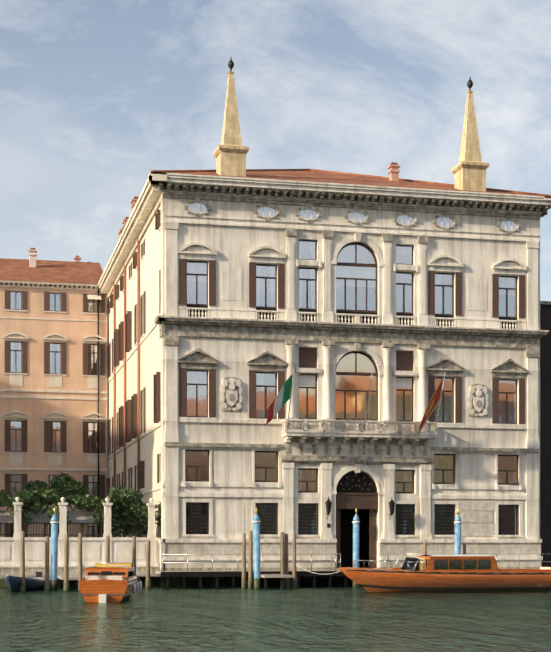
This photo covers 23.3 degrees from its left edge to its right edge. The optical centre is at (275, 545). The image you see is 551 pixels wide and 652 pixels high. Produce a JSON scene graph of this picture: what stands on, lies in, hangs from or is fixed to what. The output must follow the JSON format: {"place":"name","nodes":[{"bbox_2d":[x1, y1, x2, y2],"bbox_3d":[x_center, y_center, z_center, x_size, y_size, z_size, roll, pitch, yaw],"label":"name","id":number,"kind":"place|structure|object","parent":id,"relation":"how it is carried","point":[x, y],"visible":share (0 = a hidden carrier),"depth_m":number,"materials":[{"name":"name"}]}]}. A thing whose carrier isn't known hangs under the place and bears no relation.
{"place":"outdoors","nodes":[
{"label":"outdoors","id":0,"kind":"place"},
{"bbox_2d":[97,172,166,585],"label":"side facade","id":1,"kind":"structure","parent":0,"point":[131,283],"depth_m":91.07,"materials":[{"name":"beige paint"}]},
{"bbox_2d":[0,585,550,651],"bbox_3d":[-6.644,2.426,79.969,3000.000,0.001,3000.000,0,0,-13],"label":"canal water","id":2,"kind":"structure","parent":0,"point":[334,618],"depth_m":42.82,"materials":[{"name":"green liquid"}]},
{"bbox_2d":[20,531,24,590],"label":"mooring pile","id":3,"kind":"object","parent":2,"relation":"on","point":[22,568],"visible":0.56,"depth_m":71.35,"materials":[{"name":"wood"}]},
{"bbox_2d":[4,572,49,590],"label":"boat","id":4,"kind":"object","parent":2,"relation":"on","point":[12,582],"visible":0.79,"depth_m":71.93,"materials":[{"name":"blue paint"}]},
{"bbox_2d":[44,536,49,590],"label":"mooring pile","id":5,"kind":"object","parent":2,"relation":"on","point":[46,585],"visible":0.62,"depth_m":72.05,"materials":[{"name":"wood"}]},
{"bbox_2d":[0,510,102,536],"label":"garden pergola","id":6,"kind":"object","parent":2,"relation":"on","point":[74,516],"visible":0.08,"depth_m":80.08,"materials":[{"name":"grey metal"}]},
{"bbox_2d":[0,495,124,536],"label":"wisteria trunks","id":7,"kind":"object","parent":6,"relation":"on","point":[74,508],"visible":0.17,"depth_m":83.01,"materials":[{"name":"brown plant"}]},
{"bbox_2d":[0,472,160,536],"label":"trees","id":8,"kind":"object","parent":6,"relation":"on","point":[72,490],"visible":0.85,"depth_m":80.49,"materials":[{"name":"green plant"}]},
{"bbox_2d":[0,258,107,536],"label":"pink wing","id":9,"kind":"structure","parent":2,"relation":"on","point":[53,369],"depth_m":111.71,"materials":[{"name":"paint"}]},
{"bbox_2d":[28,248,36,267],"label":"chimney","id":10,"kind":"object","parent":9,"relation":"on","point":[32,252],"visible":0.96,"depth_m":115.42,"materials":[{"name":"ceramic"}]},
{"bbox_2d":[74,255,80,261],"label":"chimney","id":11,"kind":"object","parent":9,"relation":"on","point":[77,258],"visible":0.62,"depth_m":120.25,"materials":[{"name":"paint"}]},
{"bbox_2d":[50,508,58,589],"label":"mooring pole","id":12,"kind":"object","parent":2,"relation":"on","point":[54,522],"visible":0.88,"depth_m":73.43,"materials":[{"name":"blue paint"}]},
{"bbox_2d":[63,534,68,590],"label":"mooring pile","id":13,"kind":"object","parent":2,"relation":"on","point":[66,568],"visible":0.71,"depth_m":72.07,"materials":[{"name":"wood"}]},
{"bbox_2d":[0,497,158,586],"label":"garden wall","id":14,"kind":"structure","parent":2,"relation":"on","point":[93,550],"depth_m":79.23,"materials":[{"name":"stone"}]},
{"bbox_2d":[78,533,82,590],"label":"mooring pile","id":15,"kind":"object","parent":2,"relation":"on","point":[80,571],"visible":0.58,"depth_m":72.34,"materials":[{"name":"wood"}]},
{"bbox_2d":[106,536,109,562],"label":"mooring pile","id":16,"kind":"object","parent":2,"relation":"on","point":[107,549],"visible":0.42,"depth_m":73.54,"materials":[{"name":"wood"}]},
{"bbox_2d":[78,562,141,602],"bbox_3d":[-7.457,1.688,61.247,2.482,2.027,8.790,0,0,-2],"label":"water taxi","id":17,"kind":"object","parent":2,"relation":"on","point":[106,582],"visible":0.98,"depth_m":57.34,"materials":[{"name":"brown wood"}]},
{"bbox_2d":[132,536,135,575],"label":"mooring pile","id":18,"kind":"object","parent":2,"relation":"on","point":[134,551],"visible":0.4,"depth_m":74.44,"materials":[{"name":"wood"}]},
{"bbox_2d":[145,540,150,588],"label":"mooring pile","id":19,"kind":"object","parent":2,"relation":"on","point":[148,584],"visible":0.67,"depth_m":75.40,"materials":[{"name":"wood"}]},
{"bbox_2d":[241,533,245,587],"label":"mooring pile","id":20,"kind":"object","parent":2,"relation":"on","point":[243,582],"visible":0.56,"depth_m":77.00,"materials":[{"name":"wood"}]},
{"bbox_2d":[248,531,252,587],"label":"mooring pile","id":21,"kind":"object","parent":2,"relation":"on","point":[250,574],"visible":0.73,"depth_m":76.85,"materials":[{"name":"wood"}]},
{"bbox_2d":[252,507,260,587],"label":"mooring pole","id":22,"kind":"object","parent":2,"relation":"on","point":[256,521],"visible":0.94,"depth_m":76.47,"materials":[{"name":"blue paint"}]},
{"bbox_2d":[1,553,550,588],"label":"landing stage","id":23,"kind":"object","parent":2,"relation":"on","point":[273,574],"visible":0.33,"depth_m":78.17,"materials":[{"name":"grey wood"}]},
{"bbox_2d":[280,532,284,587],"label":"mooring pile","id":24,"kind":"object","parent":2,"relation":"on","point":[282,580],"visible":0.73,"depth_m":77.18,"materials":[{"name":"wood"}]},
{"bbox_2d":[284,533,288,587],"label":"mooring pile","id":25,"kind":"object","parent":2,"relation":"on","point":[286,562],"visible":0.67,"depth_m":77.43,"materials":[{"name":"wood"}]},
{"bbox_2d":[292,533,296,587],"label":"mooring pile","id":26,"kind":"object","parent":2,"relation":"on","point":[294,579],"visible":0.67,"depth_m":77.12,"materials":[{"name":"wood"}]},
{"bbox_2d":[352,508,359,587],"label":"mooring pole","id":27,"kind":"object","parent":2,"relation":"on","point":[356,522],"visible":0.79,"depth_m":77.77,"materials":[{"name":"blue paint"}]},
{"bbox_2d":[423,542,426,554],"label":"mooring pile","id":28,"kind":"object","parent":2,"relation":"on","point":[424,548],"visible":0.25,"depth_m":79.01,"materials":[{"name":"wood"}]},
{"bbox_2d":[339,554,550,591],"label":"water taxi","id":29,"kind":"object","parent":2,"relation":"on","point":[458,573],"visible":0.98,"depth_m":70.21,"materials":[{"name":"brown wood"}]},
{"bbox_2d":[340,196,550,566],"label":"palazzo wall","id":30,"kind":"structure","parent":2,"relation":"on","point":[363,515],"depth_m":121.82,"materials":[{"name":"black"}]},
{"bbox_2d":[122,217,128,227],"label":"chimney","id":31,"kind":"object","parent":30,"relation":"on","point":[125,220],"visible":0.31,"depth_m":101.56,"materials":[{"name":"paint"}]},
{"bbox_2d":[130,196,138,210],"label":"chimney","id":32,"kind":"object","parent":30,"relation":"on","point":[134,200],"visible":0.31,"depth_m":96.17,"materials":[{"name":"paint"}]},
{"bbox_2d":[213,57,248,176],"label":"obelisk","id":33,"kind":"object","parent":30,"relation":"on","point":[230,153],"visible":0.9,"depth_m":81.66,"materials":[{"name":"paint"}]},
{"bbox_2d":[148,172,550,586],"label":"front facade","id":34,"kind":"structure","parent":30,"relation":"attached to","point":[333,296],"depth_m":82.38,"materials":[{"name":"beige stone"}]},
{"bbox_2d":[265,370,293,428],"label":"italian flag","id":35,"kind":"object","parent":34,"relation":"attached to","point":[283,397],"visible":1,"depth_m":79.28,"materials":[{"name":"multicoloured fabric"}]},
{"bbox_2d":[362,372,372,430],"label":"flagpole","id":36,"kind":"object","parent":34,"relation":"attached to","point":[367,403],"visible":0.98,"depth_m":80.72,"materials":[{"name":"silver metal"}]},
{"bbox_2d":[418,372,445,434],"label":"flag","id":37,"kind":"object","parent":34,"relation":"attached to","point":[435,400],"visible":0.98,"depth_m":81.37,"materials":[{"name":"red fabric"}]},
{"bbox_2d":[150,169,550,196],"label":"roof","id":38,"kind":"structure","parent":30,"relation":"attached to","point":[315,175],"depth_m":86.16,"materials":[{"name":"red tile"}]},
{"bbox_2d":[451,77,489,191],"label":"obelisk","id":39,"kind":"object","parent":38,"relation":"on","point":[468,170],"visible":0.88,"depth_m":85.14,"materials":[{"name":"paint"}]},
{"bbox_2d":[387,162,399,180],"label":"roof chimney","id":40,"kind":"object","parent":30,"relation":"on","point":[394,170],"visible":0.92,"depth_m":89.19,"materials":[{"name":"paint"}]},
{"bbox_2d":[454,509,461,553],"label":"mooring pole","id":41,"kind":"object","parent":2,"relation":"on","point":[457,544],"visible":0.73,"depth_m":79.14,"materials":[{"name":"blue paint"}]},
{"bbox_2d":[463,544,465,553],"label":"mooring pile","id":42,"kind":"object","parent":2,"relation":"on","point":[464,548],"visible":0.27,"depth_m":79.44,"materials":[{"name":"wood"}]},
{"bbox_2d":[540,301,550,566],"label":"building","id":43,"kind":"structure","parent":2,"relation":"on","point":[545,428],"depth_m":88.61,"materials":[{"name":"black"}]},
{"bbox_2d":[0,0,550,300],"label":"sky","id":44,"kind":"structure","parent":0,"point":[97,96],"materials":[{"name":"blue"}]}
]}

